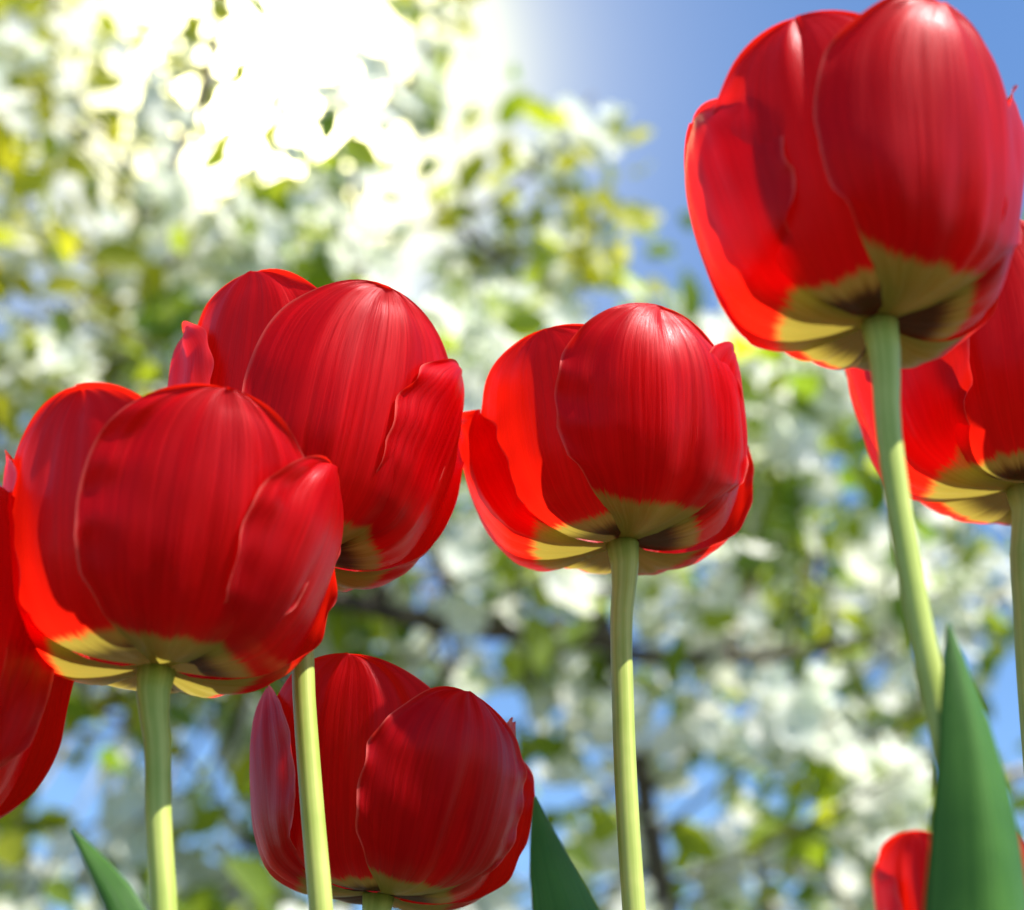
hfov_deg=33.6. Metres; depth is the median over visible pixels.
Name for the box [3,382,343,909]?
tulip
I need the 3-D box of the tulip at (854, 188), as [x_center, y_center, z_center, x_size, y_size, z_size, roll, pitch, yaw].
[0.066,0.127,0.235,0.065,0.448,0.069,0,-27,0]
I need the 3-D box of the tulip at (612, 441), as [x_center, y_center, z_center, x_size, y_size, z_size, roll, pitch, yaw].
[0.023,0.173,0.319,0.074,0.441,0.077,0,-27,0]
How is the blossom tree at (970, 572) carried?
on the ground
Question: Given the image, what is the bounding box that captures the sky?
[0,0,1023,909]
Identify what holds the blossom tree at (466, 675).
on the ground
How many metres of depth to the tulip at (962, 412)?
0.41 m
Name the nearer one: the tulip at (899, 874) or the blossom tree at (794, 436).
the tulip at (899, 874)
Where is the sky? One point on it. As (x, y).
(660, 60)
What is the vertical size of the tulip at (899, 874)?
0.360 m
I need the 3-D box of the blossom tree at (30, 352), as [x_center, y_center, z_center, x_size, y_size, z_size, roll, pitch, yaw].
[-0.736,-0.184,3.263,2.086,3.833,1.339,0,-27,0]
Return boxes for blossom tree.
[0,0,667,909]
[0,0,1022,909]
[0,549,993,909]
[685,209,1023,909]
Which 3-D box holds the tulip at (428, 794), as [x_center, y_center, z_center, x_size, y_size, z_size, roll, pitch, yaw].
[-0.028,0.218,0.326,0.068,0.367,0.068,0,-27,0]
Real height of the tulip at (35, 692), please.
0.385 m
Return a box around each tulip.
[0,485,73,818]
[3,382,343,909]
[167,269,464,909]
[249,652,534,909]
[459,303,753,909]
[684,0,1023,909]
[845,219,1023,769]
[872,830,1023,909]
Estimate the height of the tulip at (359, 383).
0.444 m

